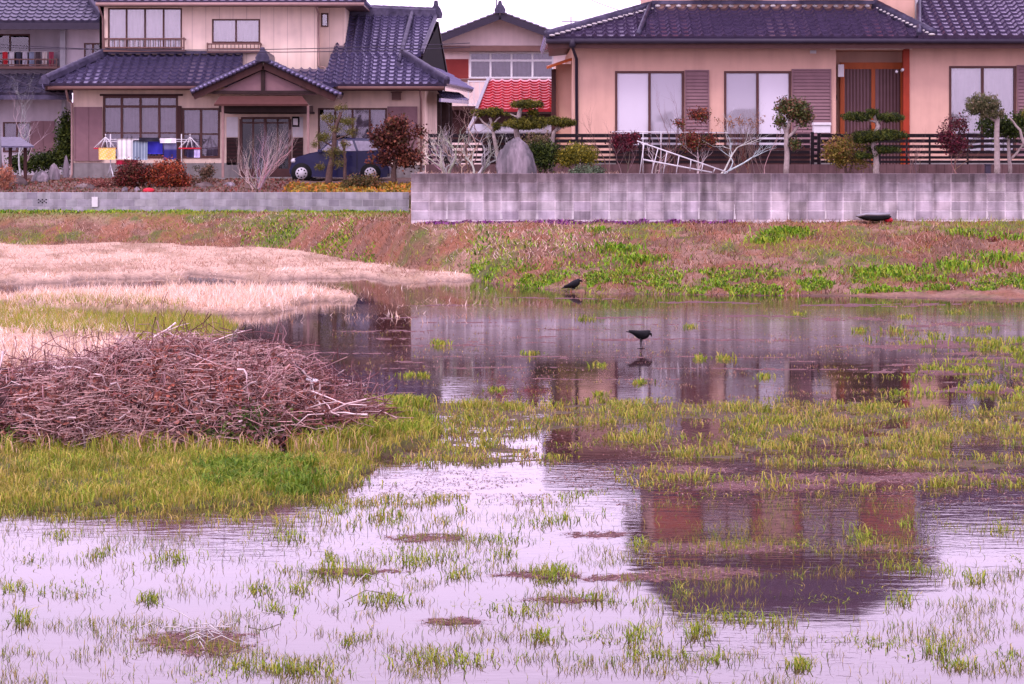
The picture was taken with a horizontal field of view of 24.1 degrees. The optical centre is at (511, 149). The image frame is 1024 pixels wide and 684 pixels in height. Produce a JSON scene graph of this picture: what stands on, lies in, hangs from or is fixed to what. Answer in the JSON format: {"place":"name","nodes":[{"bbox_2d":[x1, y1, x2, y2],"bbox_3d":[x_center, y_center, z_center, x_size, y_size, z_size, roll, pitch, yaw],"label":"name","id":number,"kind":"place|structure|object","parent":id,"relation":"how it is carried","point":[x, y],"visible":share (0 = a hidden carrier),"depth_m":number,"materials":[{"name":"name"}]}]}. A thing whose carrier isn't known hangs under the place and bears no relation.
{"place":"outdoors","nodes":[
{"label":"outdoors","id":0,"kind":"place"},
{"bbox_2d":[0,43,466,49],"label":"power cable","id":1,"kind":"object","parent":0,"point":[237,49],"visible":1,"depth_m":75.59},
{"bbox_2d":[0,44,466,52],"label":"power cable","id":2,"kind":"object","parent":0,"point":[242,52],"visible":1,"depth_m":76.00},
{"bbox_2d":[0,480,469,533],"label":"meadow grass","id":3,"kind":"structure","parent":0,"point":[434,496],"depth_m":17.57,"materials":[{"name":"plant"}]},
{"bbox_2d":[72,0,640,101],"label":"sky","id":4,"kind":"structure","parent":0,"point":[550,14],"materials":[{"name":"white"}]},
{"bbox_2d":[0,274,1023,683],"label":"flood water","id":5,"kind":"structure","parent":0,"point":[828,618],"depth_m":16.38,"materials":[{"name":"liquid"}]},
{"bbox_2d":[0,290,244,341],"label":"olive grass","id":6,"kind":"structure","parent":5,"relation":"on","point":[145,317],"depth_m":35.14,"materials":[{"name":"plant"}]},
{"bbox_2d":[180,449,358,499],"bbox_3d":[-1.948,2.553,18.880,1.524,0.193,2.358,0,0,0],"label":"dark grass tuft","id":7,"kind":"object","parent":5,"relation":"on","point":[301,482],"visible":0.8,"depth_m":18.80,"materials":[{"name":"plant"}]},
{"bbox_2d":[324,391,447,442],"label":"marsh grass","id":8,"kind":"structure","parent":5,"relation":"on","point":[414,422],"depth_m":21.94,"materials":[{"name":"plant"}]},
{"bbox_2d":[130,464,1018,656],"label":"dead stalks","id":9,"kind":"object","parent":5,"relation":"on","point":[458,618],"visible":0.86,"depth_m":14.85,"materials":[{"name":"brown plant"}]},
{"bbox_2d":[626,330,651,348],"bbox_3d":[1.669,2.493,31.557,0.349,0.253,0.115,0,0,0],"label":"crow","id":10,"kind":"object","parent":5,"relation":"on","point":[641,335],"visible":1,"depth_m":31.52,"materials":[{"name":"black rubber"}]},
{"bbox_2d":[315,392,1023,508],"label":"marsh grass","id":11,"kind":"structure","parent":5,"relation":"on","point":[868,407],"depth_m":21.90,"materials":[{"name":"plant"}]},
{"bbox_2d":[332,284,1023,397],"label":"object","id":12,"kind":"object","parent":5,"relation":"on","point":[743,395],"visible":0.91,"depth_m":31.17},
{"bbox_2d":[0,174,1023,655],"bbox_3d":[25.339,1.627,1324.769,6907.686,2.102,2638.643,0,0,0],"label":"ground","id":13,"kind":"structure","parent":0,"point":[298,274],"depth_m":47.90,"materials":[{"name":"soil"}]},
{"bbox_2d":[0,162,17,188],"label":"orange grass clump","id":14,"kind":"object","parent":13,"relation":"on","point":[6,175],"visible":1,"depth_m":73.86,"materials":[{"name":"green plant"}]},
{"bbox_2d":[1,137,33,179],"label":"garden shelter","id":15,"kind":"object","parent":13,"relation":"on","point":[9,143],"visible":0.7,"depth_m":76.40,"materials":[{"name":"wood"}]},
{"bbox_2d":[11,72,50,175],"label":"bare tree","id":16,"kind":"object","parent":13,"relation":"on","point":[19,153],"visible":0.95,"depth_m":80.34,"materials":[{"name":"plant"}]},
{"bbox_2d":[4,146,68,174],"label":"clipped hedge","id":17,"kind":"object","parent":13,"relation":"on","point":[43,161],"visible":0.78,"depth_m":81.29,"materials":[{"name":"green plant"}]},
{"bbox_2d":[31,170,49,181],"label":"garden rock","id":18,"kind":"object","parent":13,"relation":"on","point":[41,176],"visible":1,"depth_m":75.87,"materials":[{"name":"stone"}]},
{"bbox_2d":[0,0,99,174],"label":"grey house","id":19,"kind":"structure","parent":13,"relation":"on","point":[68,24],"depth_m":87.91,"materials":[{"name":"brown paint"}]},
{"bbox_2d":[0,34,29,65],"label":"window","id":20,"kind":"structure","parent":19,"relation":"in","point":[9,39],"depth_m":89.79,"materials":[{"name":"grey glass"}]},
{"bbox_2d":[3,122,30,151],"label":"window","id":21,"kind":"structure","parent":19,"relation":"in","point":[10,129],"depth_m":88.10,"materials":[{"name":"grey glass"}]},
{"bbox_2d":[84,43,99,56],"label":"window","id":22,"kind":"structure","parent":19,"relation":"in","point":[86,45],"depth_m":88.10,"materials":[{"name":"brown glass"}]},
{"bbox_2d":[48,163,59,179],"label":"garden rock","id":23,"kind":"object","parent":13,"relation":"on","point":[53,173],"visible":1,"depth_m":75.92,"materials":[{"name":"stone"}]},
{"bbox_2d":[50,107,70,172],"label":"evergreen bush","id":24,"kind":"object","parent":13,"relation":"on","point":[63,139],"visible":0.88,"depth_m":80.84,"materials":[{"name":"green plant"}]},
{"bbox_2d":[63,156,69,177],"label":"garden rock","id":25,"kind":"object","parent":13,"relation":"on","point":[66,169],"visible":1,"depth_m":77.35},
{"bbox_2d":[76,175,116,187],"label":"heather bed","id":26,"kind":"object","parent":13,"relation":"on","point":[99,183],"visible":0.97,"depth_m":74.48,"materials":[{"name":"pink plant"}]},
{"bbox_2d":[110,157,152,186],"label":"red bush","id":27,"kind":"object","parent":13,"relation":"on","point":[128,173],"visible":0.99,"depth_m":74.42,"materials":[{"name":"brown plant"}]},
{"bbox_2d":[105,134,189,177],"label":"laundry rack","id":28,"kind":"object","parent":13,"relation":"on","point":[110,167],"visible":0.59,"depth_m":77.28,"materials":[{"name":"white metal"}]},
{"bbox_2d":[99,148,115,159],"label":"hung towel","id":29,"kind":"object","parent":28,"relation":"hanging from","point":[106,153],"visible":1,"depth_m":76.95,"materials":[{"name":"fabric"}]},
{"bbox_2d":[117,138,132,158],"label":"hung towel","id":30,"kind":"object","parent":28,"relation":"hanging from","point":[125,148],"visible":0.97,"depth_m":77.26,"materials":[{"name":"fabric"}]},
{"bbox_2d":[133,141,147,159],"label":"hung towel","id":31,"kind":"object","parent":28,"relation":"hanging from","point":[140,150],"visible":0.96,"depth_m":77.18,"materials":[{"name":"fabric"}]},
{"bbox_2d":[147,140,162,153],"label":"hung shirt","id":32,"kind":"object","parent":28,"relation":"hanging from","point":[155,147],"visible":1,"depth_m":77.22,"materials":[{"name":"fabric"}]},
{"bbox_2d":[164,142,176,159],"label":"hung shirt","id":33,"kind":"object","parent":28,"relation":"hanging from","point":[170,149],"visible":0.86,"depth_m":77.18,"materials":[{"name":"fabric"}]},
{"bbox_2d":[0,177,303,191],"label":"garden weeds","id":34,"kind":"object","parent":13,"relation":"on","point":[225,189],"visible":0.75,"depth_m":74.37,"materials":[{"name":"brown plant"}]},
{"bbox_2d":[140,154,192,187],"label":"orange bush","id":35,"kind":"object","parent":13,"relation":"on","point":[162,173],"visible":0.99,"depth_m":74.42,"materials":[{"name":"brown plant"}]},
{"bbox_2d":[0,278,334,313],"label":"straw","id":36,"kind":"object","parent":13,"relation":"on","point":[301,288],"visible":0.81,"depth_m":40.73,"materials":[{"name":"beige plant"}]},
{"bbox_2d":[0,192,408,211],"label":"block wall","id":37,"kind":"structure","parent":13,"relation":"on","point":[272,201],"depth_m":72.69,"materials":[{"name":"grey concrete"}]},
{"bbox_2d":[0,208,408,213],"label":"wall foot grass","id":38,"kind":"structure","parent":13,"relation":"on","point":[30,211],"depth_m":70.14,"materials":[{"name":"plant"}]},
{"bbox_2d":[191,162,217,183],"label":"twiggy bush","id":39,"kind":"object","parent":13,"relation":"on","point":[206,171],"visible":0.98,"depth_m":75.39,"materials":[{"name":"brown plant"}]},
{"bbox_2d":[0,292,414,450],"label":"brush pile","id":40,"kind":"object","parent":13,"relation":"on","point":[172,382],"visible":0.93,"depth_m":21.17,"materials":[{"name":"brown plant"}]},
{"bbox_2d":[0,407,430,512],"bbox_3d":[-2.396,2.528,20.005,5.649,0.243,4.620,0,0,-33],"label":"meadow grass","id":41,"kind":"structure","parent":13,"relation":"on","point":[83,459],"depth_m":19.00,"materials":[{"name":"plant"}]},
{"bbox_2d":[39,0,473,179],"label":"cream house","id":42,"kind":"structure","parent":13,"relation":"on","point":[220,106],"depth_m":79.50,"materials":[{"name":"paint"}]},
{"bbox_2d":[100,6,181,49],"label":"window","id":43,"kind":"structure","parent":42,"relation":"in","point":[122,22],"depth_m":80.39,"materials":[{"name":"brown glass"}]},
{"bbox_2d":[103,96,187,157],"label":"window","id":44,"kind":"structure","parent":42,"relation":"in","point":[131,117],"depth_m":79.57,"materials":[{"name":"grey glass"}]},
{"bbox_2d":[182,108,219,157],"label":"window","id":45,"kind":"structure","parent":42,"relation":"in","point":[203,123],"depth_m":79.59,"materials":[{"name":"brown glass"}]},
{"bbox_2d":[212,19,259,42],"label":"window","id":46,"kind":"structure","parent":42,"relation":"in","point":[223,30],"depth_m":80.39,"materials":[{"name":"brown glass"}]},
{"bbox_2d":[239,117,290,176],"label":"front door","id":47,"kind":"structure","parent":42,"relation":"in","point":[249,127],"depth_m":79.49,"materials":[{"name":"brown metal"}]},
{"bbox_2d":[318,108,386,148],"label":"window","id":48,"kind":"structure","parent":42,"relation":"in","point":[365,117],"depth_m":79.61,"materials":[{"name":"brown glass"}]},
{"bbox_2d":[231,121,299,190],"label":"pale bare shrub","id":49,"kind":"object","parent":13,"relation":"on","point":[269,170],"visible":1,"depth_m":73.96,"materials":[{"name":"plant"}]},
{"bbox_2d":[140,573,398,649],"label":"pale stalks","id":50,"kind":"object","parent":13,"relation":"on","point":[208,629],"visible":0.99,"depth_m":12.86,"materials":[{"name":"plant"}]},
{"bbox_2d":[0,169,628,369],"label":"straw","id":51,"kind":"object","parent":13,"relation":"on","point":[10,340],"visible":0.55,"depth_m":49.58,"materials":[{"name":"beige plant"}]},
{"bbox_2d":[310,102,357,183],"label":"sparse garden pine","id":52,"kind":"object","parent":13,"relation":"on","point":[334,152],"visible":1,"depth_m":74.94,"materials":[{"name":"green plant"}]},
{"bbox_2d":[289,138,391,180],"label":"parked car","id":53,"kind":"object","parent":13,"relation":"on","point":[302,167],"visible":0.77,"depth_m":76.20,"materials":[{"name":"blue paint"}]},
{"bbox_2d":[282,181,410,192],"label":"yellow ground cover","id":54,"kind":"object","parent":13,"relation":"on","point":[336,187],"visible":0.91,"depth_m":73.87,"materials":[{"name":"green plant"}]},
{"bbox_2d":[337,171,384,188],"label":"olive bush","id":55,"kind":"object","parent":13,"relation":"on","point":[366,180],"visible":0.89,"depth_m":74.12,"materials":[{"name":"green plant"}]},
{"bbox_2d":[364,111,431,182],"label":"red brown tree","id":56,"kind":"object","parent":13,"relation":"on","point":[391,136],"visible":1,"depth_m":75.04,"materials":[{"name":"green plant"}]},
{"bbox_2d":[240,212,639,286],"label":"leafy weeds","id":57,"kind":"object","parent":13,"relation":"on","point":[319,245],"visible":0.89,"depth_m":54.30,"materials":[{"name":"green plant"}]},
{"bbox_2d":[422,124,471,172],"bbox_3d":[-1.459,-0.037,55.218,1.290,1.328,1.334,0,0,0],"label":"bare shrub","id":58,"kind":"object","parent":13,"relation":"on","point":[441,165],"visible":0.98,"depth_m":55.07,"materials":[{"name":"plant"}]},
{"bbox_2d":[424,92,492,172],"bbox_3d":[-1.207,-0.387,55.459,1.733,2.028,1.874,0,0,0],"label":"bare shrub","id":59,"kind":"object","parent":13,"relation":"on","point":[459,168],"visible":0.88,"depth_m":55.51,"materials":[{"name":"plant"}]},
{"bbox_2d":[458,123,513,172],"bbox_3d":[-0.640,-0.010,55.024,1.160,1.277,1.370,0,0,13],"label":"bare shrub","id":60,"kind":"object","parent":13,"relation":"on","point":[485,164],"visible":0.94,"depth_m":54.80,"materials":[{"name":"plant"}]},
{"bbox_2d":[469,106,504,172],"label":"garden pine","id":61,"kind":"object","parent":13,"relation":"on","point":[494,113],"visible":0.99,"depth_m":55.66,"materials":[{"name":"green plant"}]},
{"bbox_2d":[441,1,565,163],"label":"gabled house","id":62,"kind":"structure","parent":13,"relation":"on","point":[501,43],"depth_m":98.00,"materials":[{"name":"white paint"}]},
{"bbox_2d":[469,52,553,78],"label":"window","id":63,"kind":"structure","parent":62,"relation":"in","point":[482,65],"depth_m":98.09,"materials":[{"name":"glass"}]},
{"bbox_2d":[466,77,550,163],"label":"red roofed shed","id":64,"kind":"structure","parent":13,"relation":"on","point":[501,93],"depth_m":68.74,"materials":[{"name":"tile"}]},
{"bbox_2d":[0,208,1023,295],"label":"bank grass","id":65,"kind":"structure","parent":13,"relation":"on","point":[843,275],"depth_m":49.56,"materials":[{"name":"plant"}]},
{"bbox_2d":[495,137,536,172],"bbox_3d":[0.098,0.173,54.621,0.950,0.951,0.668,0,0,0],"label":"standing rock","id":66,"kind":"object","parent":13,"relation":"on","point":[515,155],"visible":0.86,"depth_m":54.40,"materials":[{"name":"stone"}]},
{"bbox_2d":[500,98,547,138],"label":"garden pine","id":67,"kind":"object","parent":13,"relation":"on","point":[520,122],"visible":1,"depth_m":55.08,"materials":[{"name":"green plant"}]},
{"bbox_2d":[521,129,555,172],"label":"thin leafy shrub","id":68,"kind":"object","parent":13,"relation":"on","point":[538,139],"visible":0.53,"depth_m":56.06,"materials":[{"name":"green plant"}]},
{"bbox_2d":[528,137,560,172],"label":"dark shrub","id":69,"kind":"object","parent":13,"relation":"on","point":[544,155],"visible":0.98,"depth_m":55.09,"materials":[{"name":"green plant"}]},
{"bbox_2d":[547,114,577,172],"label":"garden pine","id":70,"kind":"object","parent":13,"relation":"on","point":[558,122],"visible":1,"depth_m":55.91,"materials":[{"name":"green plant"}]},
{"bbox_2d":[419,218,734,224],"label":"purple flowers","id":71,"kind":"object","parent":13,"relation":"on","point":[561,221],"visible":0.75,"depth_m":52.86,"materials":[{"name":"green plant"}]},
{"bbox_2d":[552,139,602,168],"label":"golden shrub","id":72,"kind":"object","parent":13,"relation":"on","point":[571,155],"visible":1,"depth_m":55.08,"materials":[{"name":"yellow plant"}]},
{"bbox_2d":[568,162,606,172],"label":"mound plant","id":73,"kind":"object","parent":13,"relation":"on","point":[579,169],"visible":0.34,"depth_m":54.29,"materials":[{"name":"green plant"}]},
{"bbox_2d":[574,105,617,172],"bbox_3d":[1.948,-0.246,55.273,1.138,1.704,0.643,0,0,0],"label":"bare sapling","id":74,"kind":"object","parent":13,"relation":"on","point":[595,142],"visible":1,"depth_m":55.19,"materials":[{"name":"plant"}]},
{"bbox_2d":[604,128,641,172],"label":"maroon bush","id":75,"kind":"object","parent":13,"relation":"on","point":[625,142],"visible":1,"depth_m":55.51,"materials":[{"name":"red plant"}]},
{"bbox_2d":[647,122,680,172],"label":"bare shrub","id":76,"kind":"object","parent":13,"relation":"on","point":[662,167],"visible":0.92,"depth_m":55.36,"materials":[{"name":"plant"}]},
{"bbox_2d":[318,396,1023,505],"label":"dead stalks","id":77,"kind":"object","parent":13,"relation":"on","point":[695,466],"visible":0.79,"depth_m":19.34,"materials":[{"name":"beige plant"}]},
{"bbox_2d":[651,79,699,172],"bbox_3d":[3.745,-0.534,55.312,0.807,2.292,1.070,0,0,-26],"label":"bare sapling","id":78,"kind":"object","parent":13,"relation":"on","point":[677,136],"visible":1,"depth_m":55.35,"materials":[{"name":"plant"}]},
{"bbox_2d":[637,140,727,172],"bbox_3d":[3.879,0.177,54.633,2.080,0.791,0.170,0,0,0],"label":"ladder","id":79,"kind":"object","parent":13,"relation":"on","point":[677,165],"visible":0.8,"depth_m":54.59,"materials":[{"name":"white metal"}]},
{"bbox_2d":[670,105,720,172],"bbox_3d":[4.230,-0.212,55.195,1.192,1.645,0.664,0,0,0],"label":"red tipped tree","id":80,"kind":"object","parent":13,"relation":"on","point":[701,140],"visible":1,"depth_m":55.14,"materials":[{"name":"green plant"}]},
{"bbox_2d":[411,173,1023,223],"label":"block wall","id":81,"kind":"structure","parent":13,"relation":"on","point":[663,197],"depth_m":53.32,"materials":[{"name":"concrete"}]},
{"bbox_2d":[426,164,1023,172],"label":"kerb wall","id":82,"kind":"structure","parent":13,"relation":"on","point":[883,168],"depth_m":57.76,"materials":[{"name":"concrete"}]},
{"bbox_2d":[428,134,809,163],"bbox_3d":[2.577,-0.008,57.835,9.200,0.765,0.070,0,0,0],"label":"slat fence","id":83,"kind":"object","parent":82,"relation":"on","point":[639,152],"visible":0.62,"depth_m":57.80,"materials":[{"name":"brown metal"}]},
{"bbox_2d":[821,134,1023,163],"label":"slat fence","id":84,"kind":"object","parent":82,"relation":"on","point":[930,146],"visible":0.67,"depth_m":57.80,"materials":[{"name":"brown metal"}]},
{"bbox_2d":[812,123,830,132],"bbox_3d":[7.460,-0.535,57.845,0.421,0.250,0.350,0,0,0],"label":"letter box","id":85,"kind":"object","parent":84,"relation":"on","point":[821,129],"visible":0.94,"depth_m":57.70,"materials":[{"name":"white paint"}]},
{"bbox_2d":[714,97,764,172],"bbox_3d":[5.249,-0.301,55.507,1.210,1.824,1.463,0,0,-14],"label":"bare shrub","id":86,"kind":"object","parent":13,"relation":"on","point":[734,142],"visible":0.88,"depth_m":55.47,"materials":[{"name":"brown plant"}]},
{"bbox_2d":[706,113,776,172],"bbox_3d":[5.330,-0.172,54.742,1.603,1.582,1.290,0,0,30],"label":"white barked tree","id":87,"kind":"object","parent":13,"relation":"on","point":[730,168],"visible":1,"depth_m":54.75,"materials":[{"name":"plant"}]},
{"bbox_2d":[727,110,758,172],"bbox_3d":[5.306,-0.191,55.029,0.939,1.592,1.130,0,0,0],"label":"bare shrub","id":88,"kind":"object","parent":13,"relation":"on","point":[746,146],"visible":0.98,"depth_m":55.05,"materials":[{"name":"plant"}]},
{"bbox_2d":[470,250,1023,295],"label":"leafy weeds","id":89,"kind":"object","parent":13,"relation":"on","point":[722,282],"visible":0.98,"depth_m":44.62,"materials":[{"name":"green plant"}]},
{"bbox_2d":[735,104,793,172],"bbox_3d":[5.980,-0.277,55.727,1.882,1.777,0.919,0,0,25],"label":"bare shrub","id":90,"kind":"object","parent":13,"relation":"on","point":[757,144],"visible":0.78,"depth_m":55.75,"materials":[{"name":"plant"}]},
{"bbox_2d":[540,0,1023,163],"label":"beige house","id":91,"kind":"structure","parent":13,"relation":"on","point":[922,66],"depth_m":61.00,"materials":[{"name":"paint"}]},
{"bbox_2d":[615,71,683,155],"bbox_3d":[3.495,-0.928,61.040,1.754,2.160,0.151,0,0,0],"label":"window","id":92,"kind":"structure","parent":91,"relation":"in","point":[636,99],"depth_m":61.03,"materials":[{"name":"white glass"}]},
{"bbox_2d":[724,71,790,144],"bbox_3d":[6.240,-0.928,61.040,1.703,2.160,0.151,0,0,0],"label":"window","id":93,"kind":"structure","parent":91,"relation":"in","point":[741,88],"depth_m":61.03,"materials":[{"name":"white glass"}]},
{"bbox_2d":[839,62,901,163],"bbox_3d":[9.269,-0.881,61.750,1.660,2.741,0.200,0,0,0],"label":"front door","id":94,"kind":"structure","parent":91,"relation":"in","point":[863,86],"depth_m":61.71,"materials":[{"name":"orange wood"}]},
{"bbox_2d":[949,66,1015,155],"bbox_3d":[11.959,-0.991,61.051,1.703,2.288,0.173,0,0,0],"label":"window","id":95,"kind":"structure","parent":91,"relation":"in","point":[964,81],"depth_m":61.10,"materials":[{"name":"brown glass"}]},
{"bbox_2d":[770,95,815,172],"bbox_3d":[6.478,-0.337,55.195,1.081,1.879,0.852,0,0,0],"label":"clipped tree","id":96,"kind":"object","parent":13,"relation":"on","point":[801,111],"visible":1,"depth_m":55.14,"materials":[{"name":"green plant"}]},
{"bbox_2d":[577,223,1023,277],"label":"leafy weeds","id":97,"kind":"object","parent":13,"relation":"on","point":[947,264],"visible":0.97,"depth_m":47.20,"materials":[{"name":"green plant"}]},
{"bbox_2d":[810,132,820,163],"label":"fence gate","id":98,"kind":"structure","parent":13,"relation":"on","point":[813,149],"depth_m":57.77,"materials":[{"name":"brown metal"}]},
{"bbox_2d":[819,131,872,172],"bbox_3d":[7.778,0.086,55.697,1.365,1.056,0.965,0,0,0],"label":"golden bush","id":99,"kind":"object","parent":13,"relation":"on","point":[837,151],"visible":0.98,"depth_m":55.59,"materials":[{"name":"yellow plant"}]},
{"bbox_2d":[856,213,892,222],"bbox_3d":[7.938,1.483,52.670,0.822,0.223,0.620,0,0,0],"label":"wheelbarrow tray","id":100,"kind":"object","parent":13,"relation":"on","point":[885,217],"visible":1,"depth_m":52.43,"materials":[{"name":"black metal"}]},
{"bbox_2d":[840,106,909,172],"bbox_3d":[8.344,-0.187,55.180,1.613,1.643,1.156,0,0,0],"label":"layered pine","id":101,"kind":"object","parent":13,"relation":"on","point":[874,137],"visible":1,"depth_m":55.09,"materials":[{"name":"green plant"}]},
{"bbox_2d":[898,130,931,172],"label":"bare shrub","id":102,"kind":"object","parent":13,"relation":"on","point":[915,160],"visible":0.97,"depth_m":55.49,"materials":[{"name":"plant"}]},
{"bbox_2d":[934,109,981,172],"bbox_3d":[10.317,-0.192,55.578,1.155,1.610,0.880,0,0,-10],"label":"maroon tree","id":103,"kind":"object","parent":13,"relation":"on","point":[950,140],"visible":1,"depth_m":55.53,"materials":[{"name":"red plant"}]},
{"bbox_2d":[962,91,1006,172],"bbox_3d":[10.825,-0.365,54.974,0.973,1.976,0.812,0,0,27],"label":"clipped pine","id":104,"kind":"object","parent":13,"relation":"on","point":[986,106],"visible":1,"depth_m":54.93,"materials":[{"name":"green plant"}]},
{"bbox_2d":[974,109,1023,172],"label":"dark leaved tree","id":105,"kind":"object","parent":13,"relation":"on","point":[1009,130],"visible":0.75,"depth_m":55.84,"materials":[{"name":"green plant"}]},
{"bbox_2d":[0,484,1023,683],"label":"water grass","id":106,"kind":"structure","parent":0,"point":[188,643],"depth_m":13.61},
{"bbox_2d":[330,297,1022,393],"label":"dead stalks","id":107,"kind":"object","parent":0,"point":[685,338],"visible":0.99,"depth_m":31.34,"materials":[{"name":"brown plant"}]},
{"bbox_2d":[389,308,998,397],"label":"water grass","id":108,"kind":"structure","parent":0,"point":[640,381],"depth_m":30.11,"materials":[{"name":"plant"}]},
{"bbox_2d":[848,323,1023,404],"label":"marsh grass","id":109,"kind":"structure","parent":0,"point":[991,387],"depth_m":28.70,"materials":[{"name":"plant"}]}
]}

